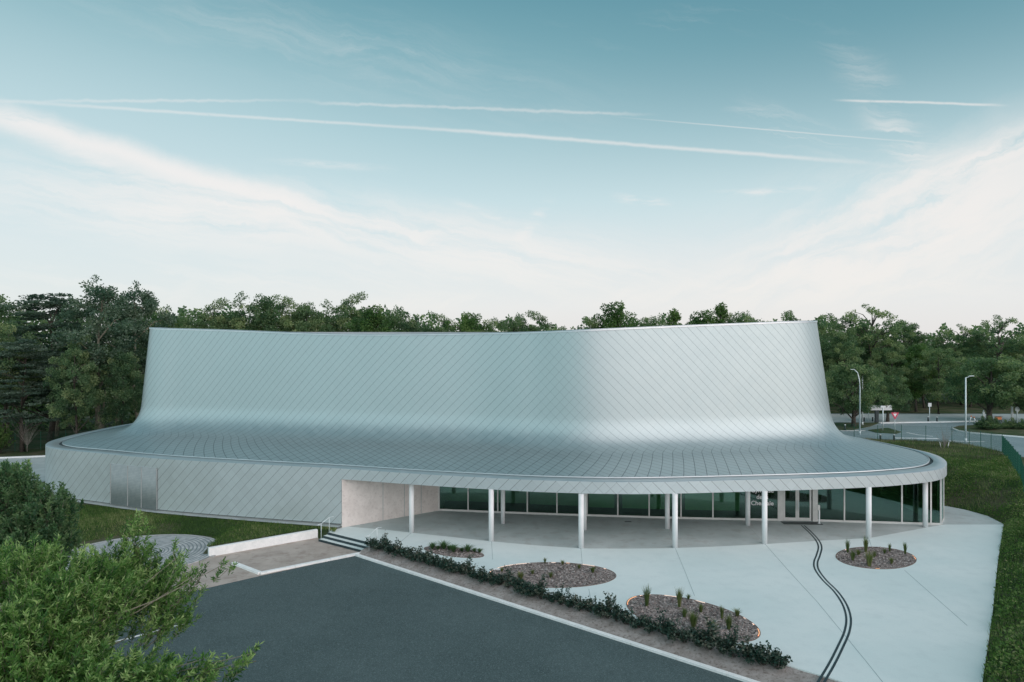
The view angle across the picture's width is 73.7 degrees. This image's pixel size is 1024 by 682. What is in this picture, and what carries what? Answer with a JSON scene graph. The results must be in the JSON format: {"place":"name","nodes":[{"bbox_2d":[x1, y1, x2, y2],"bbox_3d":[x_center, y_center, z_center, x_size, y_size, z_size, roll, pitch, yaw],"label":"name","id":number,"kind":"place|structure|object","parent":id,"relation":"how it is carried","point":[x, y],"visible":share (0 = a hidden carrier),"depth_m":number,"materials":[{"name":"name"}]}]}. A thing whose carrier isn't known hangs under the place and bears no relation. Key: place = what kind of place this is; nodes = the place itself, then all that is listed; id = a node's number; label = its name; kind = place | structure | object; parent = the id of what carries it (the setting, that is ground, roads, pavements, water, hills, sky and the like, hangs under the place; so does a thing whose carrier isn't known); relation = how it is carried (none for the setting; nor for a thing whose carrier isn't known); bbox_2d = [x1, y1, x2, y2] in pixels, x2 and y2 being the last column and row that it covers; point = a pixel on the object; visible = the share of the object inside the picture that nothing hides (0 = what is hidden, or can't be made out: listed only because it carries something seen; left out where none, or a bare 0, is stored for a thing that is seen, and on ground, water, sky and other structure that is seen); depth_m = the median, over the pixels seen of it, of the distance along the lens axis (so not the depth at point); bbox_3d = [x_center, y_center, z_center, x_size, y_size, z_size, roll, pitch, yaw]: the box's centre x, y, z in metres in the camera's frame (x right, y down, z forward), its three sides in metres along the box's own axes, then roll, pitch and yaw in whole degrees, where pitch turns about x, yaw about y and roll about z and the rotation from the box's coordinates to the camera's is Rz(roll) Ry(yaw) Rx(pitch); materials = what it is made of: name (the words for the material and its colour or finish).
{"place":"outdoors","nodes":[
{"label":"outdoors","id":0,"kind":"place"},
{"bbox_2d":[66,535,214,571],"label":"grooved paving","id":1,"kind":"structure","parent":0,"point":[196,546],"depth_m":40.63,"materials":[{"name":"concrete"}]},
{"bbox_2d":[8,538,357,598],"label":"sand path","id":2,"kind":"structure","parent":0,"point":[284,555],"depth_m":38.52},
{"bbox_2d":[260,552,359,574],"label":"kerb","id":3,"kind":"structure","parent":2,"relation":"on","point":[306,564],"depth_m":37.41,"materials":[{"name":"concrete"}]},
{"bbox_2d":[318,532,369,551],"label":"entrance steps","id":4,"kind":"structure","parent":2,"relation":"on","point":[338,540],"depth_m":41.00,"materials":[{"name":"concrete"}]},
{"bbox_2d":[0,345,1023,681],"bbox_3d":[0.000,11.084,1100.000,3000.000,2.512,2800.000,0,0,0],"label":"ground","id":5,"kind":"structure","parent":0,"point":[948,407],"depth_m":49.13,"materials":[{"name":"green plant"}]},
{"bbox_2d":[0,414,16,452],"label":"round bush","id":6,"kind":"object","parent":5,"relation":"on","point":[4,438],"visible":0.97,"depth_m":72.62,"materials":[{"name":"green plant"}]},
{"bbox_2d":[0,457,44,481],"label":"wall","id":7,"kind":"structure","parent":5,"relation":"on","point":[38,465],"depth_m":65.68,"materials":[{"name":"concrete"}]},
{"bbox_2d":[0,294,48,380],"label":"broadleaf tree","id":8,"kind":"object","parent":5,"relation":"on","point":[4,311],"visible":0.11,"depth_m":84.27,"materials":[{"name":"green plant"}]},
{"bbox_2d":[0,319,54,448],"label":"cedar tree","id":9,"kind":"object","parent":5,"relation":"on","point":[6,330],"visible":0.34,"depth_m":75.63,"materials":[{"name":"green plant"}]},
{"bbox_2d":[0,338,77,451],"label":"cedar tree","id":10,"kind":"object","parent":5,"relation":"on","point":[24,346],"visible":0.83,"depth_m":73.53,"materials":[{"name":"green plant"}]},
{"bbox_2d":[0,292,105,440],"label":"cedar tree","id":11,"kind":"object","parent":5,"relation":"on","point":[52,303],"visible":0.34,"depth_m":80.51,"materials":[{"name":"green plant"}]},
{"bbox_2d":[42,334,124,433],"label":"broadleaf tree","id":12,"kind":"object","parent":5,"relation":"on","point":[77,362],"visible":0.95,"depth_m":73.02,"materials":[{"name":"green plant"}]},
{"bbox_2d":[42,275,148,428],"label":"broadleaf tree","id":13,"kind":"object","parent":5,"relation":"on","point":[105,306],"visible":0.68,"depth_m":76.53,"materials":[{"name":"green plant"}]},
{"bbox_2d":[90,350,144,425],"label":"broadleaf tree","id":14,"kind":"object","parent":5,"relation":"on","point":[125,361],"visible":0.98,"depth_m":75.17,"materials":[{"name":"green plant"}]},
{"bbox_2d":[93,280,177,419],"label":"broadleaf tree","id":15,"kind":"object","parent":5,"relation":"on","point":[147,301],"visible":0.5,"depth_m":82.79,"materials":[{"name":"green plant"}]},
{"bbox_2d":[129,304,190,389],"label":"broadleaf tree","id":16,"kind":"object","parent":5,"relation":"on","point":[165,309],"visible":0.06,"depth_m":91.00,"materials":[{"name":"green plant"}]},
{"bbox_2d":[170,310,208,328],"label":"broadleaf tree","id":17,"kind":"object","parent":5,"relation":"on","point":[188,319],"visible":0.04,"depth_m":103.60,"materials":[{"name":"green plant"}]},
{"bbox_2d":[52,504,336,545],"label":"grass","id":18,"kind":"structure","parent":5,"relation":"on","point":[114,515],"depth_m":44.03,"materials":[{"name":"green plant"}]},
{"bbox_2d":[44,488,340,527],"bbox_3d":[-27.538,11.762,51.556,36.066,0.005,10.245,0,0,41],"label":"gravel strip","id":19,"kind":"object","parent":18,"relation":"on","point":[236,518],"visible":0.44,"depth_m":45.75,"materials":[{"name":"gravel"}]},
{"bbox_2d":[185,297,252,329],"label":"broadleaf tree","id":20,"kind":"object","parent":5,"relation":"on","point":[225,324],"visible":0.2,"depth_m":105.24,"materials":[{"name":"green plant"}]},
{"bbox_2d":[209,302,280,330],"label":"broadleaf tree","id":21,"kind":"object","parent":5,"relation":"on","point":[236,319],"visible":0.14,"depth_m":104.97,"materials":[{"name":"green plant"}]},
{"bbox_2d":[229,291,293,331],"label":"broadleaf tree","id":22,"kind":"object","parent":5,"relation":"on","point":[266,305],"visible":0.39,"depth_m":106.44,"materials":[{"name":"green plant"}]},
{"bbox_2d":[208,529,317,556],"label":"retaining wall","id":23,"kind":"structure","parent":5,"relation":"on","point":[259,543],"depth_m":40.60,"materials":[{"name":"concrete"}]},
{"bbox_2d":[251,296,313,331],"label":"broadleaf tree","id":24,"kind":"object","parent":5,"relation":"on","point":[294,319],"visible":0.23,"depth_m":107.68,"materials":[{"name":"green plant"}]},
{"bbox_2d":[279,299,338,331],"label":"broadleaf tree","id":25,"kind":"object","parent":5,"relation":"on","point":[305,310],"visible":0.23,"depth_m":108.66,"materials":[{"name":"green plant"}]},
{"bbox_2d":[308,302,359,331],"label":"broadleaf tree","id":26,"kind":"object","parent":5,"relation":"on","point":[340,318],"visible":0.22,"depth_m":108.82,"materials":[{"name":"green plant"}]},
{"bbox_2d":[319,291,394,331],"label":"broadleaf tree","id":27,"kind":"object","parent":5,"relation":"on","point":[346,301],"visible":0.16,"depth_m":110.84,"materials":[{"name":"green plant"}]},
{"bbox_2d":[346,304,408,331],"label":"broadleaf tree","id":28,"kind":"object","parent":5,"relation":"on","point":[372,319],"visible":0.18,"depth_m":102.64,"materials":[{"name":"green plant"}]},
{"bbox_2d":[367,305,421,331],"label":"broadleaf tree","id":29,"kind":"object","parent":5,"relation":"on","point":[396,317],"visible":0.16,"depth_m":104.15,"materials":[{"name":"green plant"}]},
{"bbox_2d":[400,315,429,331],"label":"broadleaf tree","id":30,"kind":"object","parent":5,"relation":"on","point":[423,328],"visible":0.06,"depth_m":104.43,"materials":[{"name":"green plant"}]},
{"bbox_2d":[97,556,742,681],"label":"car park","id":31,"kind":"structure","parent":5,"relation":"on","point":[353,619],"depth_m":28.27,"materials":[{"name":"grey asphalt"}]},
{"bbox_2d":[0,458,83,585],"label":"young tree","id":32,"kind":"object","parent":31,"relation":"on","point":[25,509],"visible":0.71,"depth_m":25.54,"materials":[{"name":"green plant"}]},
{"bbox_2d":[0,509,263,681],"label":"young oak tree","id":33,"kind":"object","parent":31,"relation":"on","point":[53,617],"visible":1,"depth_m":16.15,"materials":[{"name":"green plant"}]},
{"bbox_2d":[355,554,759,681],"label":"kerb","id":34,"kind":"structure","parent":31,"relation":"on","point":[654,650],"depth_m":29.29,"materials":[{"name":"concrete"}]},
{"bbox_2d":[425,312,463,331],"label":"broadleaf tree","id":35,"kind":"object","parent":5,"relation":"on","point":[441,329],"visible":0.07,"depth_m":106.67,"materials":[{"name":"green plant"}]},
{"bbox_2d":[445,312,493,331],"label":"broadleaf tree","id":36,"kind":"object","parent":5,"relation":"on","point":[466,324],"visible":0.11,"depth_m":107.32,"materials":[{"name":"green plant"}]},
{"bbox_2d":[473,318,510,331],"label":"broadleaf tree","id":37,"kind":"object","parent":5,"relation":"on","point":[492,323],"visible":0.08,"depth_m":107.65,"materials":[{"name":"green plant"}]},
{"bbox_2d":[45,320,946,548],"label":"sports hall","id":38,"kind":"structure","parent":5,"relation":"on","point":[721,421],"depth_m":48.30,"materials":[{"name":"silver metal"}]},
{"bbox_2d":[783,490,796,520],"bbox_3d":[18.384,10.685,45.078,0.893,2.350,0.142,0,0,4],"label":"door","id":39,"kind":"structure","parent":38,"relation":"in","point":[784,518],"depth_m":45.10,"materials":[{"name":"grey metal"}]},
{"bbox_2d":[797,490,810,520],"bbox_3d":[19.290,10.685,45.046,0.895,2.350,0.143,0,0,0],"label":"door","id":40,"kind":"structure","parent":38,"relation":"in","point":[798,518],"depth_m":45.03,"materials":[{"name":"grey metal"}]},
{"bbox_2d":[881,485,905,498],"bbox_3d":[29.575,10.340,52.900,0.104,3.080,2.901,0,0,-5],"label":"window pane","id":41,"kind":"structure","parent":38,"relation":"in","point":[896,490],"depth_m":52.66,"materials":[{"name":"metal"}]},
{"bbox_2d":[906,483,922,504],"bbox_3d":[29.751,10.340,50.227,0.100,3.080,2.547,0,0,-2],"label":"window pane","id":42,"kind":"structure","parent":38,"relation":"in","point":[914,492],"depth_m":50.35,"materials":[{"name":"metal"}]},
{"bbox_2d":[928,480,937,512],"bbox_3d":[29.621,10.340,48.078,0.100,3.080,1.879,0,0,11],"label":"window pane","id":43,"kind":"structure","parent":38,"relation":"in","point":[934,483],"depth_m":47.78,"materials":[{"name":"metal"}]},
{"bbox_2d":[0,303,1023,431],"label":"woodland","id":44,"kind":"object","parent":5,"relation":"on","point":[183,310],"visible":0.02,"depth_m":128.74,"materials":[{"name":"green plant"}]},
{"bbox_2d":[495,312,534,331],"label":"broadleaf tree","id":45,"kind":"object","parent":5,"relation":"on","point":[516,323],"visible":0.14,"depth_m":109.54,"materials":[{"name":"green plant"}]},
{"bbox_2d":[519,310,554,331],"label":"broadleaf tree","id":46,"kind":"object","parent":5,"relation":"on","point":[541,326],"visible":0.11,"depth_m":110.54,"materials":[{"name":"green plant"}]},
{"bbox_2d":[359,546,837,681],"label":"soil bed","id":47,"kind":"object","parent":5,"relation":"on","point":[713,657],"visible":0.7,"depth_m":28.80,"materials":[{"name":"brown soil"}]},
{"bbox_2d":[462,550,475,576],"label":"hedge shrub","id":48,"kind":"object","parent":47,"relation":"on","point":[469,567],"visible":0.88,"depth_m":34.66,"materials":[{"name":"green plant"}]},
{"bbox_2d":[500,563,515,587],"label":"hedge shrub","id":49,"kind":"object","parent":47,"relation":"on","point":[509,574],"visible":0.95,"depth_m":33.08,"materials":[{"name":"green plant"}]},
{"bbox_2d":[532,570,550,599],"bbox_3d":[1.364,11.303,31.674,0.818,1.356,0.910,0,0,-44],"label":"hedge shrub","id":50,"kind":"object","parent":47,"relation":"on","point":[540,588],"visible":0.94,"depth_m":31.66,"materials":[{"name":"green plant"}]},
{"bbox_2d":[599,591,614,617],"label":"hedge shrub","id":51,"kind":"object","parent":47,"relation":"on","point":[608,603],"visible":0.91,"depth_m":29.46,"materials":[{"name":"green plant"}]},
{"bbox_2d":[607,593,625,621],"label":"hedge shrub","id":52,"kind":"object","parent":47,"relation":"on","point":[616,610],"visible":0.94,"depth_m":29.10,"materials":[{"name":"green plant"}]},
{"bbox_2d":[616,607,636,624],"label":"hedge shrub","id":53,"kind":"object","parent":47,"relation":"on","point":[624,614],"visible":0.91,"depth_m":28.82,"materials":[{"name":"green plant"}]},
{"bbox_2d":[624,610,646,628],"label":"hedge shrub","id":54,"kind":"object","parent":47,"relation":"on","point":[637,622],"visible":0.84,"depth_m":28.44,"materials":[{"name":"green plant"}]},
{"bbox_2d":[641,613,657,633],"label":"hedge shrub","id":55,"kind":"object","parent":47,"relation":"on","point":[648,626],"visible":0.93,"depth_m":28.04,"materials":[{"name":"green plant"}]},
{"bbox_2d":[653,608,675,633],"bbox_3d":[6.232,11.437,27.893,0.981,1.088,0.788,0,0,1],"label":"hedge shrub","id":56,"kind":"object","parent":47,"relation":"on","point":[661,621],"visible":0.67,"depth_m":27.89,"materials":[{"name":"green plant"}]},
{"bbox_2d":[658,617,684,642],"bbox_3d":[6.352,11.592,27.407,1.010,0.875,1.045,0,0,32],"label":"hedge shrub","id":57,"kind":"object","parent":47,"relation":"on","point":[669,632],"visible":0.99,"depth_m":27.33,"materials":[{"name":"green plant"}]},
{"bbox_2d":[674,627,692,642],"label":"hedge shrub","id":58,"kind":"object","parent":47,"relation":"on","point":[682,636],"visible":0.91,"depth_m":27.04,"materials":[{"name":"green plant"}]},
{"bbox_2d":[685,625,708,647],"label":"hedge shrub","id":59,"kind":"object","parent":47,"relation":"on","point":[696,640],"visible":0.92,"depth_m":26.71,"materials":[{"name":"green plant"}]},
{"bbox_2d":[698,614,722,649],"bbox_3d":[7.668,11.205,26.492,1.043,1.555,0.938,0,0,-31],"label":"hedge shrub","id":60,"kind":"object","parent":47,"relation":"on","point":[712,633],"visible":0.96,"depth_m":26.41,"materials":[{"name":"green plant"}]},
{"bbox_2d":[710,635,732,656],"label":"hedge shrub","id":61,"kind":"object","parent":47,"relation":"on","point":[723,649],"visible":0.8,"depth_m":26.07,"materials":[{"name":"green plant"}]},
{"bbox_2d":[721,618,743,657],"bbox_3d":[8.416,11.272,25.873,0.952,1.419,0.856,0,0,10],"label":"hedge shrub","id":62,"kind":"object","parent":47,"relation":"on","point":[732,645],"visible":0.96,"depth_m":25.88,"materials":[{"name":"green plant"}]},
{"bbox_2d":[735,635,758,664],"bbox_3d":[8.840,11.520,25.656,1.199,0.926,1.125,0,0,-24],"label":"hedge shrub","id":63,"kind":"object","parent":47,"relation":"on","point":[745,653],"visible":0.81,"depth_m":25.50,"materials":[{"name":"green plant"}]},
{"bbox_2d":[747,640,774,665],"bbox_3d":[9.270,11.564,25.221,1.028,0.837,0.911,0,0,-39],"label":"hedge shrub","id":64,"kind":"object","parent":47,"relation":"on","point":[760,654],"visible":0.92,"depth_m":25.18,"materials":[{"name":"green plant"}]},
{"bbox_2d":[765,647,792,668],"bbox_3d":[9.757,11.592,24.988,1.011,0.875,1.046,0,0,31],"label":"hedge shrub","id":65,"kind":"object","parent":47,"relation":"on","point":[778,659],"visible":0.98,"depth_m":24.85,"materials":[{"name":"green plant"}]},
{"bbox_2d":[585,300,641,328],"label":"broadleaf tree","id":66,"kind":"object","parent":5,"relation":"on","point":[616,318],"visible":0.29,"depth_m":103.64,"materials":[{"name":"green plant"}]},
{"bbox_2d":[632,313,667,326],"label":"broadleaf tree","id":67,"kind":"object","parent":5,"relation":"on","point":[646,321],"visible":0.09,"depth_m":105.51,"materials":[{"name":"green plant"}]},
{"bbox_2d":[663,309,681,325],"label":"broadleaf tree","id":68,"kind":"object","parent":5,"relation":"on","point":[675,317],"visible":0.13,"depth_m":106.63,"materials":[{"name":"green plant"}]},
{"bbox_2d":[685,309,715,324],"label":"broadleaf tree","id":69,"kind":"object","parent":5,"relation":"on","point":[704,316],"visible":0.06,"depth_m":106.63,"materials":[{"name":"green plant"}]},
{"bbox_2d":[710,302,733,323],"label":"broadleaf tree","id":70,"kind":"object","parent":5,"relation":"on","point":[721,311],"visible":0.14,"depth_m":108.47,"materials":[{"name":"green plant"}]},
{"bbox_2d":[724,310,757,322],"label":"broadleaf tree","id":71,"kind":"object","parent":5,"relation":"on","point":[746,319],"visible":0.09,"depth_m":109.08,"materials":[{"name":"green plant"}]},
{"bbox_2d":[781,310,830,369],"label":"broadleaf tree","id":72,"kind":"object","parent":5,"relation":"on","point":[788,315],"visible":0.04,"depth_m":110.45,"materials":[{"name":"green plant"}]},
{"bbox_2d":[807,312,858,379],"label":"broadleaf tree","id":73,"kind":"object","parent":5,"relation":"on","point":[822,329],"visible":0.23,"depth_m":115.59,"materials":[{"name":"green plant"}]},
{"bbox_2d":[821,330,864,413],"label":"broadleaf tree","id":74,"kind":"object","parent":5,"relation":"on","point":[849,350],"visible":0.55,"depth_m":111.44,"materials":[{"name":"green plant"}]},
{"bbox_2d":[822,313,882,387],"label":"broadleaf tree","id":75,"kind":"object","parent":5,"relation":"on","point":[859,332],"visible":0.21,"depth_m":126.34,"materials":[{"name":"green plant"}]},
{"bbox_2d":[835,423,877,429],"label":"verge","id":76,"kind":"structure","parent":5,"relation":"on","point":[837,425],"depth_m":96.06,"materials":[{"name":"plant"}]},
{"bbox_2d":[824,361,890,426],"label":"broadleaf tree","id":77,"kind":"object","parent":76,"relation":"on","point":[837,386],"visible":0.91,"depth_m":94.08,"materials":[{"name":"green plant"}]},
{"bbox_2d":[824,304,915,362],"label":"broadleaf tree","id":78,"kind":"object","parent":5,"relation":"on","point":[869,341],"visible":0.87,"depth_m":122.56,"materials":[{"name":"green plant"}]},
{"bbox_2d":[865,342,919,411],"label":"broadleaf tree","id":79,"kind":"object","parent":5,"relation":"on","point":[891,358],"visible":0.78,"depth_m":114.72,"materials":[{"name":"green plant"}]},
{"bbox_2d":[881,320,933,404],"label":"broadleaf tree","id":80,"kind":"object","parent":5,"relation":"on","point":[919,338],"visible":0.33,"depth_m":126.99,"materials":[{"name":"green plant"}]},
{"bbox_2d":[893,343,944,411],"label":"broadleaf tree","id":81,"kind":"object","parent":5,"relation":"on","point":[916,389],"visible":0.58,"depth_m":114.88,"materials":[{"name":"green plant"}]},
{"bbox_2d":[834,423,1023,490],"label":"fence","id":82,"kind":"object","parent":5,"relation":"on","point":[1011,452],"visible":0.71,"depth_m":71.38,"materials":[{"name":"green metal"}]},
{"bbox_2d":[911,346,966,413],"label":"broadleaf tree","id":83,"kind":"object","parent":5,"relation":"on","point":[928,366],"visible":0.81,"depth_m":111.42,"materials":[{"name":"green plant"}]},
{"bbox_2d":[863,437,1023,554],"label":"dry grass","id":84,"kind":"structure","parent":5,"relation":"on","point":[954,450],"depth_m":67.91,"materials":[{"name":"green plant"}]},
{"bbox_2d":[864,438,1023,681],"bbox_3d":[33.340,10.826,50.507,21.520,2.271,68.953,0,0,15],"label":"grass","id":85,"kind":"structure","parent":5,"relation":"on","point":[986,451],"depth_m":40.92,"materials":[{"name":"green plant"}]},
{"bbox_2d":[925,324,988,404],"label":"broadleaf tree","id":86,"kind":"object","parent":5,"relation":"on","point":[967,331],"visible":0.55,"depth_m":127.47,"materials":[{"name":"green plant"}]},
{"bbox_2d":[942,337,995,406],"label":"broadleaf tree","id":87,"kind":"object","parent":5,"relation":"on","point":[975,351],"visible":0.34,"depth_m":123.13,"materials":[{"name":"green plant"}]},
{"bbox_2d":[942,354,1023,420],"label":"broadleaf tree","id":88,"kind":"object","parent":5,"relation":"on","point":[993,395],"visible":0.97,"depth_m":99.59,"materials":[{"name":"green plant"}]},
{"bbox_2d":[953,314,1023,407],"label":"broadleaf tree","id":89,"kind":"object","parent":5,"relation":"on","point":[1000,325],"visible":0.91,"depth_m":121.34,"materials":[{"name":"green plant"}]},
{"bbox_2d":[988,360,1023,410],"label":"broadleaf tree","id":90,"kind":"object","parent":5,"relation":"on","point":[1020,405],"visible":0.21,"depth_m":100.39,"materials":[{"name":"green plant"}]},
{"bbox_2d":[1004,342,1023,396],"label":"broadleaf tree","id":91,"kind":"object","parent":5,"relation":"on","point":[1016,356],"visible":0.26,"depth_m":119.72,"materials":[{"name":"green plant"}]},
{"bbox_2d":[0,0,1023,343],"label":"sky","id":92,"kind":"structure","parent":0,"point":[560,160],"materials":[{"name":"blue"}]},
{"bbox_2d":[330,491,1003,681],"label":"forecourt paving","id":93,"kind":"structure","parent":0,"point":[926,616],"depth_m":32.64,"materials":[{"name":"concrete"}]},
{"bbox_2d":[424,546,483,557],"bbox_3d":[-3.297,11.814,38.456,3.801,0.132,1.573,0,0,25],"label":"planting bed","id":94,"kind":"object","parent":93,"relation":"on","point":[464,553],"visible":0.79,"depth_m":38.22,"materials":[{"name":"gravel"}]},
{"bbox_2d":[488,562,615,587],"bbox_3d":[2.031,11.826,34.747,6.516,0.108,3.776,0,0,0],"label":"planting bed","id":95,"kind":"object","parent":93,"relation":"on","point":[570,574],"visible":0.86,"depth_m":34.80,"materials":[{"name":"grey gravel"}]},
{"bbox_2d":[626,594,760,642],"bbox_3d":[7.669,11.823,29.433,3.785,0.114,6.090,0,0,-45],"label":"planting bed","id":96,"kind":"object","parent":93,"relation":"on","point":[668,604],"visible":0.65,"depth_m":29.73,"materials":[{"name":"grey gravel"}]},
{"bbox_2d":[801,525,846,681],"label":"guide strip","id":97,"kind":"object","parent":93,"relation":"on","point":[832,656],"visible":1,"depth_m":29.10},
{"bbox_2d":[804,525,851,681],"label":"guide strip","id":98,"kind":"object","parent":93,"relation":"on","point":[838,656],"visible":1,"depth_m":29.16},
{"bbox_2d":[836,546,916,568],"bbox_3d":[19.963,11.831,37.468,4.563,0.097,3.859,0,0,0],"label":"planting bed","id":99,"kind":"object","parent":93,"relation":"on","point":[881,560],"visible":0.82,"depth_m":37.22,"materials":[{"name":"grey gravel"}]},
{"bbox_2d":[348,494,1001,548],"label":"sheltered paving","id":100,"kind":"structure","parent":0,"point":[562,531],"depth_m":43.24,"materials":[{"name":"concrete"}]},
{"bbox_2d":[831,413,1023,456],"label":"road","id":101,"kind":"structure","parent":0,"point":[1017,443],"depth_m":87.40,"materials":[{"name":"grey asphalt"}]},
{"bbox_2d":[831,414,1023,421],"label":"pavement","id":102,"kind":"structure","parent":0,"point":[902,417],"depth_m":106.68,"materials":[{"name":"concrete"}]},
{"bbox_2d":[867,373,912,421],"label":"broadleaf tree","id":103,"kind":"object","parent":102,"relation":"on","point":[894,381],"visible":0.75,"depth_m":99.68,"materials":[{"name":"green plant"}]},
{"bbox_2d":[953,425,1023,435],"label":"traffic island","id":104,"kind":"structure","parent":0,"point":[1015,431],"depth_m":90.54,"materials":[{"name":"concrete"}]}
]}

